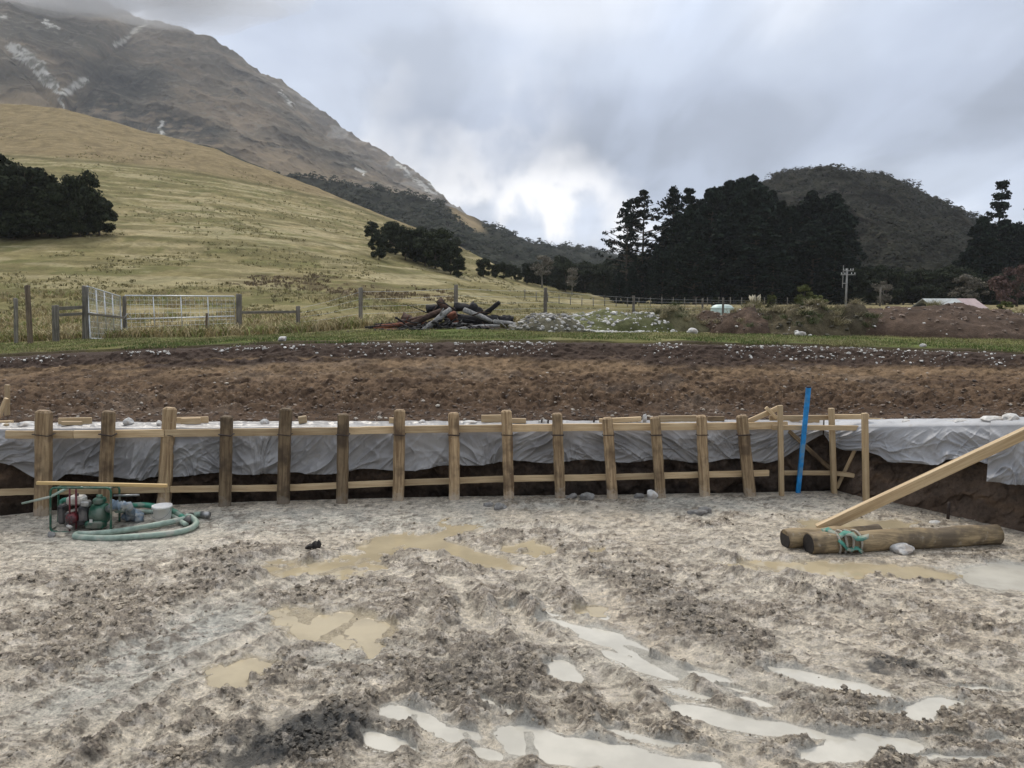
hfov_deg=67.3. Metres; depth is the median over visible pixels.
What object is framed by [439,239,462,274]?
evergreen tree
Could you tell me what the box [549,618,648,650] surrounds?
puddle water
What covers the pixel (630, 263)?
evergreen tree
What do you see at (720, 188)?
pine tree
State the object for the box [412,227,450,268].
evergreen tree
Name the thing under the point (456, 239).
evergreen tree
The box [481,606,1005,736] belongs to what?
puddle water
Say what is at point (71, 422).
timber offcut
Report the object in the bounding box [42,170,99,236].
evergreen tree
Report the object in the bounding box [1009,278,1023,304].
evergreen tree
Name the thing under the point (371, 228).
evergreen tree
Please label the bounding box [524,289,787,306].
wire fence
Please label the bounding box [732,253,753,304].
pine tree
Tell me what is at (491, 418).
timber offcut
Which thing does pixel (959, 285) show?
evergreen tree
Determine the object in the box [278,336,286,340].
rock
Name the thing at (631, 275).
pine tree
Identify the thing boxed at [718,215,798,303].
pine tree
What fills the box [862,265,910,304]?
evergreen tree
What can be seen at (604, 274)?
evergreen tree
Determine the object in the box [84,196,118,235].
evergreen tree
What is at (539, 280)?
evergreen tree
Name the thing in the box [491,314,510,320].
log
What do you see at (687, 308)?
dry rank grass
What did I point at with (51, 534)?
rock
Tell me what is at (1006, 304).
leafy bush
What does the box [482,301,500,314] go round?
log
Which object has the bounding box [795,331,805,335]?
rock
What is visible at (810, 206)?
pine tree
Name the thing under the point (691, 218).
pine tree
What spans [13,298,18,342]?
fence post
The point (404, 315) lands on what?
log
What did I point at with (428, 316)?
log
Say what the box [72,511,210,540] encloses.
suction hose
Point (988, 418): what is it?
stone
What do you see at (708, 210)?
pine tree
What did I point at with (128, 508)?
delivery hose
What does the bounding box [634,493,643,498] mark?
rock
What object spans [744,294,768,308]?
pampas clump
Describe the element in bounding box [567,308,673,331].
stone heap
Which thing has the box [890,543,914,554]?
rock
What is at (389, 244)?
evergreen tree
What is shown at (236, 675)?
puddle water
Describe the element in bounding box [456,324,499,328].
log
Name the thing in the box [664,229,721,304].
pine tree
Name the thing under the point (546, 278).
evergreen tree
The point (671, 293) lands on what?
pine tree
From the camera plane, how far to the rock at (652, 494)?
10.78 m
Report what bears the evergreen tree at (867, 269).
on the grass field
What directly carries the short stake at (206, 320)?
on the grass field
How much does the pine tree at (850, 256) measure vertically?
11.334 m
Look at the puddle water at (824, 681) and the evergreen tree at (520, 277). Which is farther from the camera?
the evergreen tree at (520, 277)
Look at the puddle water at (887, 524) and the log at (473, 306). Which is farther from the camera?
the log at (473, 306)
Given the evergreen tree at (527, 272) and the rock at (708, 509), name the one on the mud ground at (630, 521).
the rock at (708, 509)
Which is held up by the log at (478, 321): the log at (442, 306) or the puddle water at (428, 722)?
the log at (442, 306)
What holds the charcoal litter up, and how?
on the grass field
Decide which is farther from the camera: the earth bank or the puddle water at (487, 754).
the earth bank
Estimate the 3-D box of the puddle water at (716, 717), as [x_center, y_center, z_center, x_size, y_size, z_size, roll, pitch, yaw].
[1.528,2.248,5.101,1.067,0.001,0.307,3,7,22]
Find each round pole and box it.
[780,524,882,547]
[803,524,1004,553]
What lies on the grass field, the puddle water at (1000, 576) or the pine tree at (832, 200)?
the pine tree at (832, 200)
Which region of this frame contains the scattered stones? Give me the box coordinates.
[577,328,677,332]
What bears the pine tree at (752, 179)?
on the grass field
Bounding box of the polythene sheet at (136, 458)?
[0,420,822,480]
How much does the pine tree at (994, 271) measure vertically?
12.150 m
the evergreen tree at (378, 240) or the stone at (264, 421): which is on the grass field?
the evergreen tree at (378, 240)
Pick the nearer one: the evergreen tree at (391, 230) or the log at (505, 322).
the log at (505, 322)
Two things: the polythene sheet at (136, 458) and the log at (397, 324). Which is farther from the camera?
the log at (397, 324)
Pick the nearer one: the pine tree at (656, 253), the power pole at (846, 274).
the power pole at (846, 274)
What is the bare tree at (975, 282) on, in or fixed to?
on the grass field
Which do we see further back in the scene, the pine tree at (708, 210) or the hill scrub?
the hill scrub
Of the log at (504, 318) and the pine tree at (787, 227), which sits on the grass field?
the pine tree at (787, 227)
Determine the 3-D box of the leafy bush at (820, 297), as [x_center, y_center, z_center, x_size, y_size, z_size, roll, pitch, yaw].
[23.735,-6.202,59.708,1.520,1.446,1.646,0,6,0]
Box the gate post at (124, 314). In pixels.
[122,296,130,331]
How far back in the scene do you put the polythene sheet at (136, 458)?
10.83 m
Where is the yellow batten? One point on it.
(100, 484)
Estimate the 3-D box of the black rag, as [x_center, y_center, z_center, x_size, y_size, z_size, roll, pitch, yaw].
[-2.210,1.786,8.564,0.186,0.117,0.112,0,6,0]
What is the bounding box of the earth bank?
[0,341,1023,531]
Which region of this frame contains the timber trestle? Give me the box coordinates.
[0,384,13,425]
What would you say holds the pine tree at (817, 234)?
on the grass field
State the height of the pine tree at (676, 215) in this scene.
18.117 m
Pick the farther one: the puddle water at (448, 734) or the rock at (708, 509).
the rock at (708, 509)
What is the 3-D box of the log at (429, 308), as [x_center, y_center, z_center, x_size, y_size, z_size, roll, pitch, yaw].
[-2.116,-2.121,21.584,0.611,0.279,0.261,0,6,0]
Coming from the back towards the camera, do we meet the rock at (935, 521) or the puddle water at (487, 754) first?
the rock at (935, 521)
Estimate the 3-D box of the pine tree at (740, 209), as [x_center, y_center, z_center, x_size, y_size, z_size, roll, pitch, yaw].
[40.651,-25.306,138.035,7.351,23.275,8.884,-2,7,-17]
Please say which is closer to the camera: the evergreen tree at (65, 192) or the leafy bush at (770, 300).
the leafy bush at (770, 300)
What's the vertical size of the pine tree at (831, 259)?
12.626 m
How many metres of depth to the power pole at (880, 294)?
99.25 m
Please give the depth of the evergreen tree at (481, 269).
124.80 m
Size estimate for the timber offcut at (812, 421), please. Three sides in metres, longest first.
0.425 x 0.060 x 0.050 m
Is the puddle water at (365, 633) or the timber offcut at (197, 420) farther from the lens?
the timber offcut at (197, 420)
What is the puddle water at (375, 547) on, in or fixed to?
on the mud ground at (630, 521)
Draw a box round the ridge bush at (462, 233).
[273,170,623,277]
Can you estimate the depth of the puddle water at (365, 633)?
6.54 m
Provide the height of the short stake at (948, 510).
0.330 m
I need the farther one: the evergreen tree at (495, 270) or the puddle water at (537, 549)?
the evergreen tree at (495, 270)
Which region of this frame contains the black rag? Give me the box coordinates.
[305,540,321,549]
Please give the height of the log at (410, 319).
0.562 m
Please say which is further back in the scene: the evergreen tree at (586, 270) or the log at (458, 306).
the evergreen tree at (586, 270)
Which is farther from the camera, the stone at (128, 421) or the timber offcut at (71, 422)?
the stone at (128, 421)
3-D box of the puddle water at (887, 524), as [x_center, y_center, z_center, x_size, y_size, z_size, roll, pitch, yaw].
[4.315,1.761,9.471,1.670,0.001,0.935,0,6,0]
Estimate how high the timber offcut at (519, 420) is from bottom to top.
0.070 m
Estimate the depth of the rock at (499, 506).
10.25 m
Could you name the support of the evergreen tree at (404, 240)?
on the grass field
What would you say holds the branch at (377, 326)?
on the log
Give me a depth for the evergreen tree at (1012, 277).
136.60 m
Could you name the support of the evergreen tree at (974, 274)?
on the grass field
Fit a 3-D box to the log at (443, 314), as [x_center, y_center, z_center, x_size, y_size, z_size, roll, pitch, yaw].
[-2.025,-1.709,20.624,0.851,0.710,0.191,-1,6,-11]
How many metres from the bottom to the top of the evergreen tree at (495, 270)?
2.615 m
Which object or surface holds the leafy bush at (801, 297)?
on the grass field
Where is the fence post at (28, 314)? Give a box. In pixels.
[24,285,32,343]
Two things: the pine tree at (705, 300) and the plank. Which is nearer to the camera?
the plank
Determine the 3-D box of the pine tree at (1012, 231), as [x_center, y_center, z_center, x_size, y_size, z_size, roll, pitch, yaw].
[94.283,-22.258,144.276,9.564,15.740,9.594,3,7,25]
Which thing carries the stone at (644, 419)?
on the polythene sheet at (136, 458)
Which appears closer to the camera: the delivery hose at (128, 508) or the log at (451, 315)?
the delivery hose at (128, 508)
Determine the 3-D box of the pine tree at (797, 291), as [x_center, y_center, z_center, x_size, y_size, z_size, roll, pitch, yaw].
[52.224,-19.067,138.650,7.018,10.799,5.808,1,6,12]
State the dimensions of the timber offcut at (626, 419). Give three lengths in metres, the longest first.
0.618 x 0.070 x 0.050 m
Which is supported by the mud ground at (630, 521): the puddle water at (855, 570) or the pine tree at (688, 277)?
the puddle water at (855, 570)
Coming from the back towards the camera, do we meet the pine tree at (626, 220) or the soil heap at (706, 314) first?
the pine tree at (626, 220)
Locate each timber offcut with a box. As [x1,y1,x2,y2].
[58,417,91,423]
[61,421,81,424]
[176,416,208,423]
[181,417,200,423]
[298,415,306,423]
[389,417,393,422]
[481,415,500,422]
[512,418,525,423]
[599,416,641,422]
[659,415,696,421]
[707,416,724,420]
[791,420,819,422]
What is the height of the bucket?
0.210 m
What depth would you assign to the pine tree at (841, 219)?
138.50 m
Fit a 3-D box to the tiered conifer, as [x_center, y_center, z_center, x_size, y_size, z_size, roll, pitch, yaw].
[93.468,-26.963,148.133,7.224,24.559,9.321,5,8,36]
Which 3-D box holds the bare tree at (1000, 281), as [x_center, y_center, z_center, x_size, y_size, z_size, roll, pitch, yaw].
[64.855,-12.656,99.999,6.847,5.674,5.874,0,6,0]
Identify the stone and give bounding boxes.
[17,421,33,426]
[123,417,133,425]
[260,419,268,423]
[462,420,476,423]
[642,414,646,422]
[954,419,966,422]
[980,416,1002,421]
[1002,413,1019,420]
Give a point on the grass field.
(62, 134)
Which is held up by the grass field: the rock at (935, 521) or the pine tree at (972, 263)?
the pine tree at (972, 263)
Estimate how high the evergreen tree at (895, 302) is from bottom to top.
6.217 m
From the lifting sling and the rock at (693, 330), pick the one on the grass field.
the rock at (693, 330)
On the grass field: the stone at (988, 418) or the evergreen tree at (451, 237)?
the evergreen tree at (451, 237)
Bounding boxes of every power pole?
[841,265,855,305]
[874,287,886,305]
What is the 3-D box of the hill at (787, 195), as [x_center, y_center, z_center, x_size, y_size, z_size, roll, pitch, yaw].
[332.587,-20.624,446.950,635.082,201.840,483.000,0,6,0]
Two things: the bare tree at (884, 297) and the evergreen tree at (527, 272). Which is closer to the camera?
the bare tree at (884, 297)
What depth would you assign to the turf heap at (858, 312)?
20.55 m
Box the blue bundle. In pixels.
[121,509,143,520]
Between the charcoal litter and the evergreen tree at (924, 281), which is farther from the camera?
the evergreen tree at (924, 281)
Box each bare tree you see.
[529,255,554,287]
[566,267,579,294]
[871,281,892,304]
[947,274,989,301]
[985,264,1023,306]
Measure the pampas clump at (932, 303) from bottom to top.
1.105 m
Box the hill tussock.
[0,128,598,316]
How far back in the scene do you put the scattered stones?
20.34 m
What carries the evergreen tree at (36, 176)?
on the grass field
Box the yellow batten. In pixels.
[36,481,167,487]
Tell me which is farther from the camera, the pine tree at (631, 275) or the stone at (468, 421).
the pine tree at (631, 275)
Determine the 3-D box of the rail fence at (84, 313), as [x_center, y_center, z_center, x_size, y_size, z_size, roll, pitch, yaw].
[-11.497,-1.803,21.145,0.408,1.802,2.405,2,7,19]
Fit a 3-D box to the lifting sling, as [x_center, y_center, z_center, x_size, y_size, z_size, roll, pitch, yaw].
[3.660,1.760,8.521,0.423,0.322,0.434,0,6,0]
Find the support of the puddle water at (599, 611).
on the mud ground at (630, 521)
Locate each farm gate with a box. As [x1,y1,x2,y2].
[86,286,121,338]
[125,295,234,330]
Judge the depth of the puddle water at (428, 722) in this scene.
5.19 m
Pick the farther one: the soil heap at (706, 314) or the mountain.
the mountain
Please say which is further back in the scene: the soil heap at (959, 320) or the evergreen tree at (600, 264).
the evergreen tree at (600, 264)
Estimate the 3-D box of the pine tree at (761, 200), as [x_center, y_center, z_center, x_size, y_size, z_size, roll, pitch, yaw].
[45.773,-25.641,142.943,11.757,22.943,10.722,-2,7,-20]
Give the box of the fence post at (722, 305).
[722,297,723,314]
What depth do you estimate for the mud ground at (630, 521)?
6.36 m
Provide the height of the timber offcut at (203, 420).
0.090 m
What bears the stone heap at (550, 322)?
on the grass field
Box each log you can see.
[373,316,426,328]
[397,306,454,322]
[401,312,411,318]
[404,309,441,328]
[421,307,451,328]
[426,304,440,312]
[436,298,448,309]
[444,313,497,326]
[446,311,458,324]
[453,302,469,310]
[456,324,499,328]
[463,308,492,323]
[468,301,483,313]
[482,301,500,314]
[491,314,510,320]
[493,319,515,324]
[502,315,513,321]
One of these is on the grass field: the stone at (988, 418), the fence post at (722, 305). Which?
the fence post at (722, 305)
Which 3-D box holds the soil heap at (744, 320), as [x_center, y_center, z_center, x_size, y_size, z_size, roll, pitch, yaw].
[6.610,-1.788,21.534,2.296,1.004,2.760,0,6,0]
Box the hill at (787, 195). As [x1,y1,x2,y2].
[766,166,973,302]
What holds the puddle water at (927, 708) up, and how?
on the mud ground at (630, 521)
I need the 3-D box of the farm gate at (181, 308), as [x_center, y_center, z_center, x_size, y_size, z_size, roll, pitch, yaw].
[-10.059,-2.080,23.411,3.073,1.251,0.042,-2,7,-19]
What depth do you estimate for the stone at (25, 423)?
10.28 m
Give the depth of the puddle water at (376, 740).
4.89 m
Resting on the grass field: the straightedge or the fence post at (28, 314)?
the fence post at (28, 314)
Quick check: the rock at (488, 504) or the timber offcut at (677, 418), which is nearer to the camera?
the rock at (488, 504)
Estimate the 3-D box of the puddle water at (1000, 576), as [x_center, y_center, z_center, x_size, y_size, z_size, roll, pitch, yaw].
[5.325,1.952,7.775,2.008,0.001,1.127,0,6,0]
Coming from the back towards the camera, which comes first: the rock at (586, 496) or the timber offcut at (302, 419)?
the timber offcut at (302, 419)
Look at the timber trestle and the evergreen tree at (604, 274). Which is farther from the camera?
the evergreen tree at (604, 274)
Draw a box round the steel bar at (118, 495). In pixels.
[113,494,139,496]
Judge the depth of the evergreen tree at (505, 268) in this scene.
136.99 m
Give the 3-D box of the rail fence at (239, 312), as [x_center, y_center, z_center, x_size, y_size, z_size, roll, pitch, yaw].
[-7.796,-2.132,24.623,2.055,1.497,0.217,-4,8,-33]
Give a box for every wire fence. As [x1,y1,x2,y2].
[301,284,734,321]
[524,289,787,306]
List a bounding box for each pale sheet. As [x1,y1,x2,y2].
[824,418,990,464]
[986,417,1023,484]
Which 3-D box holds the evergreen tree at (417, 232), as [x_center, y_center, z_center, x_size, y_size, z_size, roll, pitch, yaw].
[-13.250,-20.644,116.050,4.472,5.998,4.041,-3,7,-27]
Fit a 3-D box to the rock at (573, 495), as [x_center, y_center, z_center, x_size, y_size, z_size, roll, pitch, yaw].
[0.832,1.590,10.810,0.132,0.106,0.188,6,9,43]
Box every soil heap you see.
[696,310,721,329]
[710,302,773,333]
[864,302,1023,339]
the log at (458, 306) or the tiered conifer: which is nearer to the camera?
the log at (458, 306)
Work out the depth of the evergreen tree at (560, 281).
149.06 m
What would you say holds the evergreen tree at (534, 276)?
on the grass field
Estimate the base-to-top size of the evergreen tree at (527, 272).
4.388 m
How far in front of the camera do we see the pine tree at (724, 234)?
134.48 m
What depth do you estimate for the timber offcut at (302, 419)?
10.94 m
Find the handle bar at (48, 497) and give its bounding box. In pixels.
[21,489,67,503]
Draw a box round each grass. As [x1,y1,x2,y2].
[0,283,1023,342]
[0,327,1023,353]
[623,305,1023,313]
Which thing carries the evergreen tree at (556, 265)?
on the grass field
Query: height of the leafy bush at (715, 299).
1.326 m
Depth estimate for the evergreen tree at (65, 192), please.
80.87 m
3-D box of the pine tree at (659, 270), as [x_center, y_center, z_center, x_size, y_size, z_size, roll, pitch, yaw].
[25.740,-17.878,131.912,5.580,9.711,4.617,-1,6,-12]
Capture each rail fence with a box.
[52,285,124,341]
[236,294,299,326]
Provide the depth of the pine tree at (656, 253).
141.22 m
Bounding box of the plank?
[815,427,1023,527]
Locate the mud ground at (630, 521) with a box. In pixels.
[0,491,1023,767]
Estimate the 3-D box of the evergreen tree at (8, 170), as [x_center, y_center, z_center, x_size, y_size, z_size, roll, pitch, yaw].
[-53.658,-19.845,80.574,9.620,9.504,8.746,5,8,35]
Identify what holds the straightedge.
on the mud ground at (630, 521)
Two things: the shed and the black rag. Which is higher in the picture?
the shed
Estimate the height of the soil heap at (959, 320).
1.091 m
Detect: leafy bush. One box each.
[710,297,718,305]
[764,295,776,307]
[793,284,813,304]
[808,295,828,303]
[996,300,1013,309]
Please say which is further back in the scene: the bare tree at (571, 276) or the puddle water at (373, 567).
the bare tree at (571, 276)
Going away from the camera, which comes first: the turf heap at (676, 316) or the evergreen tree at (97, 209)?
the turf heap at (676, 316)
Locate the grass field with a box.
[0,104,1023,356]
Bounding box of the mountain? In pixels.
[0,0,465,213]
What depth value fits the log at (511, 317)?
21.39 m
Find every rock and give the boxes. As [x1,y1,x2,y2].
[47,532,55,537]
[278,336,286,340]
[483,502,492,506]
[494,502,506,509]
[566,493,576,498]
[579,492,593,499]
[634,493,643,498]
[647,490,657,498]
[687,328,697,333]
[687,509,707,515]
[698,506,711,512]
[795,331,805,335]
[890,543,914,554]
[929,520,939,523]
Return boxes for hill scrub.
[760,163,996,295]
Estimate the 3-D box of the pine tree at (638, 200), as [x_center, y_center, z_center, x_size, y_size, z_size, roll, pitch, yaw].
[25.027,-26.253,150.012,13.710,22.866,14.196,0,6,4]
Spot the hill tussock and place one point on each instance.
(285, 289)
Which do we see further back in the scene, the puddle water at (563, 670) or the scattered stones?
the scattered stones
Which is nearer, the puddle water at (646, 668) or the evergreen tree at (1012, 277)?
the puddle water at (646, 668)
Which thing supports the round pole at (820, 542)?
on the mud ground at (630, 521)
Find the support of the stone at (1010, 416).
on the pale sheet at (1005, 466)
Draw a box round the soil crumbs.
[1,350,1023,423]
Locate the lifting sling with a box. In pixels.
[821,527,868,553]
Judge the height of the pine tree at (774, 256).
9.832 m
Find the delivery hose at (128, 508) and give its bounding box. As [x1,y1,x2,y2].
[60,498,191,526]
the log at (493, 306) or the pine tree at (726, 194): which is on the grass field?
the pine tree at (726, 194)
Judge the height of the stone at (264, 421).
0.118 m
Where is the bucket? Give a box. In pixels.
[151,503,172,521]
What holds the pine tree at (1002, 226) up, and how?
on the grass field
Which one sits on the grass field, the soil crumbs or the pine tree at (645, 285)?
the pine tree at (645, 285)
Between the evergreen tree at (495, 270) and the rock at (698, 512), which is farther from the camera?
the evergreen tree at (495, 270)
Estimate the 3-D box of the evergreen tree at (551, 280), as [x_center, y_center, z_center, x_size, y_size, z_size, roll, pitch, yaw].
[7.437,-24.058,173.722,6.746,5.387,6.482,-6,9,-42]
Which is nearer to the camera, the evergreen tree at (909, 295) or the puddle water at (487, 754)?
the puddle water at (487, 754)
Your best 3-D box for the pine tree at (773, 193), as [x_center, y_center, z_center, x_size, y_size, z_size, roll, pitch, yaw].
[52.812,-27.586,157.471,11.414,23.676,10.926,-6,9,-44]
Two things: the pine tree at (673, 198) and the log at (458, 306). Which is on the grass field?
the pine tree at (673, 198)
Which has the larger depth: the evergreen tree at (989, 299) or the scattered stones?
the evergreen tree at (989, 299)
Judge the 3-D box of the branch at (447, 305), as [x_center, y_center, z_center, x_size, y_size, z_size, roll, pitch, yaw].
[-1.762,-2.099,20.414,0.579,0.330,0.044,-1,6,-11]
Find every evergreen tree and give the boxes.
[0,153,27,237]
[0,157,60,236]
[39,182,91,235]
[41,204,73,237]
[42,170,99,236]
[72,188,110,235]
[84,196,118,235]
[364,220,380,236]
[367,232,388,259]
[380,221,394,247]
[382,221,401,254]
[392,225,414,259]
[400,229,423,261]
[410,227,431,265]
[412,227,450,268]
[431,231,454,262]
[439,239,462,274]
[450,257,466,277]
[452,236,461,245]
[475,258,492,276]
[490,264,500,277]
[497,262,512,278]
[505,264,517,278]
[513,267,523,280]
[521,263,532,282]
[524,261,544,283]
[531,266,538,283]
[536,273,549,284]
[542,265,558,286]
[543,261,563,283]
[553,264,576,291]
[554,254,571,267]
[569,261,606,292]
[587,266,614,297]
[590,263,611,297]
[602,257,628,297]
[613,270,647,297]
[624,253,649,265]
[829,266,873,303]
[860,266,875,304]
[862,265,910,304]
[883,277,906,303]
[893,274,919,304]
[905,269,939,301]
[934,265,973,297]
[951,282,973,297]
[961,272,995,299]
[972,273,1020,304]
[995,280,1023,302]
[1006,272,1023,299]
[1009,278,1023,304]
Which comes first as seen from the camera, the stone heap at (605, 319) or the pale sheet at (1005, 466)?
the pale sheet at (1005, 466)
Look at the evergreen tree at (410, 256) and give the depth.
117.11 m
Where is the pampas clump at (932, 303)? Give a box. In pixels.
[921,299,946,305]
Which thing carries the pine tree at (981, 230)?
on the grass field
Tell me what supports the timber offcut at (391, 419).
on the polythene sheet at (136, 458)
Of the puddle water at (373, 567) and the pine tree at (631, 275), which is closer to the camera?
the puddle water at (373, 567)
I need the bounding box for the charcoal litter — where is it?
[351,318,511,331]
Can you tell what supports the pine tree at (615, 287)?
on the grass field
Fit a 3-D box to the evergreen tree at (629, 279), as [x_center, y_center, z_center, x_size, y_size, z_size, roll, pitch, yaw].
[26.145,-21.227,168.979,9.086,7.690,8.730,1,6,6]
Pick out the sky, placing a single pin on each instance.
(536, 119)
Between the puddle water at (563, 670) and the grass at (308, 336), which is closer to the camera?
the puddle water at (563, 670)
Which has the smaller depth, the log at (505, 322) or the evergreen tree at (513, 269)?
the log at (505, 322)
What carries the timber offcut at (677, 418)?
on the polythene sheet at (136, 458)
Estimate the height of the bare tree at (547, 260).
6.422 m
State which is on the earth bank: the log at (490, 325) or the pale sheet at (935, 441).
the pale sheet at (935, 441)
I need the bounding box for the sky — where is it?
[101,0,1023,254]
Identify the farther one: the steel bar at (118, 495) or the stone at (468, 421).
the stone at (468, 421)
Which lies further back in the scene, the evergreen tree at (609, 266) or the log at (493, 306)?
the evergreen tree at (609, 266)
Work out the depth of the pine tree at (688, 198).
146.55 m
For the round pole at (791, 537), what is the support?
on the mud ground at (630, 521)
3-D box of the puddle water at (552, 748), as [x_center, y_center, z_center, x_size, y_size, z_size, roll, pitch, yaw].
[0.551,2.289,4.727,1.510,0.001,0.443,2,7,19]
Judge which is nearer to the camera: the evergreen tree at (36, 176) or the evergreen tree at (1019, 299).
the evergreen tree at (36, 176)
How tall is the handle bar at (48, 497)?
0.203 m
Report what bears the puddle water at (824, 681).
on the mud ground at (630, 521)
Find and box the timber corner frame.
[748,405,869,500]
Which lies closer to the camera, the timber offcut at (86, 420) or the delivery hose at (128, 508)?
the delivery hose at (128, 508)
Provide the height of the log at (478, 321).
0.427 m
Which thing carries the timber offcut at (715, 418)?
on the polythene sheet at (136, 458)
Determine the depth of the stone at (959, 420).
9.90 m
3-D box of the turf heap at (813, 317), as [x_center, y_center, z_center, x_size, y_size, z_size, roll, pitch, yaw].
[7.792,-1.793,20.904,3.265,1.185,2.811,0,6,0]
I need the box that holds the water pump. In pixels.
[49,485,120,531]
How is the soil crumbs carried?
on the earth bank
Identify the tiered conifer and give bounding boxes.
[984,179,1014,269]
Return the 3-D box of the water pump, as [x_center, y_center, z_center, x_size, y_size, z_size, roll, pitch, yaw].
[-5.271,1.532,9.458,0.937,0.645,0.482,0,6,0]
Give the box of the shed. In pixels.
[912,298,986,307]
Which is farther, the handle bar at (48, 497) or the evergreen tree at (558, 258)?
the evergreen tree at (558, 258)
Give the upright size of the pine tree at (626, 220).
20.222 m
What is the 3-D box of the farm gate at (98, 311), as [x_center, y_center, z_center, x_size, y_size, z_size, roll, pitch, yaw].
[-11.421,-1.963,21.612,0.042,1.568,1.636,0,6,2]
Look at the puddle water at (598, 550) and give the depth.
8.59 m
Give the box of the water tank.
[710,304,733,314]
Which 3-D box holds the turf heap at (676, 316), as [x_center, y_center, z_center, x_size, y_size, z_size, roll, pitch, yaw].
[4.687,-1.946,22.563,2.642,1.078,2.840,0,6,0]
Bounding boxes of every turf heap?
[643,300,710,332]
[756,298,852,335]
[831,297,884,335]
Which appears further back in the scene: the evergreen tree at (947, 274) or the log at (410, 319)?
the evergreen tree at (947, 274)
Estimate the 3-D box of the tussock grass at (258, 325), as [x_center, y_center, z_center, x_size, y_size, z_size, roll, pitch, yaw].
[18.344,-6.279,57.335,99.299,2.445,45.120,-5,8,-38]
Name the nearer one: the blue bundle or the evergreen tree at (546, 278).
the blue bundle
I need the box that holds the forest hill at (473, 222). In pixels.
[197,144,617,262]
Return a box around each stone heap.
[508,312,585,332]
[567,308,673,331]
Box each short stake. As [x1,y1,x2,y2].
[205,313,207,328]
[946,502,950,518]
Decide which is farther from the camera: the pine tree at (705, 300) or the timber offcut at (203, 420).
the pine tree at (705, 300)
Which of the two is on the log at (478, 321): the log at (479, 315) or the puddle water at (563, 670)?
the log at (479, 315)
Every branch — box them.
[365,323,392,327]
[435,301,455,310]
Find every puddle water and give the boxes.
[202,657,271,687]
[266,520,524,579]
[266,608,389,658]
[340,563,387,571]
[363,731,423,752]
[379,705,449,731]
[433,725,481,742]
[472,729,1003,760]
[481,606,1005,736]
[490,725,725,767]
[501,540,555,557]
[547,660,584,682]
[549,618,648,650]
[577,606,607,616]
[589,548,604,551]
[601,650,730,682]
[670,703,823,738]
[712,559,962,580]
[777,669,903,699]
[798,519,916,528]
[800,733,923,765]
[897,696,963,720]
[959,563,1023,591]
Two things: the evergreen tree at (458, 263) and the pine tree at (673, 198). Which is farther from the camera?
the pine tree at (673, 198)
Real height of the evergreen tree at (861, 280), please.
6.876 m
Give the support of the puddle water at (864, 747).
on the mud ground at (630, 521)
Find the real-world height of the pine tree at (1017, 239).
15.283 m
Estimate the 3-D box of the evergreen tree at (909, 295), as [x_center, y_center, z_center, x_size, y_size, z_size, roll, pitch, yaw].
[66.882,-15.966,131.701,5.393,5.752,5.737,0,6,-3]
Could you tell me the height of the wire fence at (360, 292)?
1.763 m
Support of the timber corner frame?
on the mud ground at (630, 521)
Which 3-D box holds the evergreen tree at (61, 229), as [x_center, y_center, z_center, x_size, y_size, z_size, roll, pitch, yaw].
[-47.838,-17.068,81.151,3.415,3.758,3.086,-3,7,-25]
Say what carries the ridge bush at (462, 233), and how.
on the forest hill at (473, 222)
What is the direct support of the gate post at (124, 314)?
on the grass field
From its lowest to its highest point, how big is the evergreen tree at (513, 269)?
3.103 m
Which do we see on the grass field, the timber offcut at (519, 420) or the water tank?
the water tank
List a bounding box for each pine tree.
[595,201,651,300]
[607,272,626,303]
[608,189,679,301]
[622,264,641,303]
[635,257,651,302]
[643,244,666,303]
[645,185,684,261]
[647,251,673,303]
[659,187,702,303]
[661,204,713,303]
[663,248,684,303]
[664,211,690,303]
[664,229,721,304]
[681,186,734,303]
[701,211,744,303]
[704,266,720,303]
[717,180,746,223]
[718,185,723,200]
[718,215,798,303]
[725,177,760,300]
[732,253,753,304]
[745,174,771,222]
[746,183,777,302]
[754,248,795,304]
[767,204,809,303]
[768,190,778,201]
[774,190,830,260]
[782,257,814,303]
[783,220,854,298]
[803,192,873,267]
[811,230,857,304]
[826,202,865,303]
[840,247,858,303]
[955,216,1002,303]
[964,244,986,274]
[980,241,1007,303]
[995,223,1021,271]
[996,219,1011,270]
[1002,224,1023,267]
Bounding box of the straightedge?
[795,386,810,492]

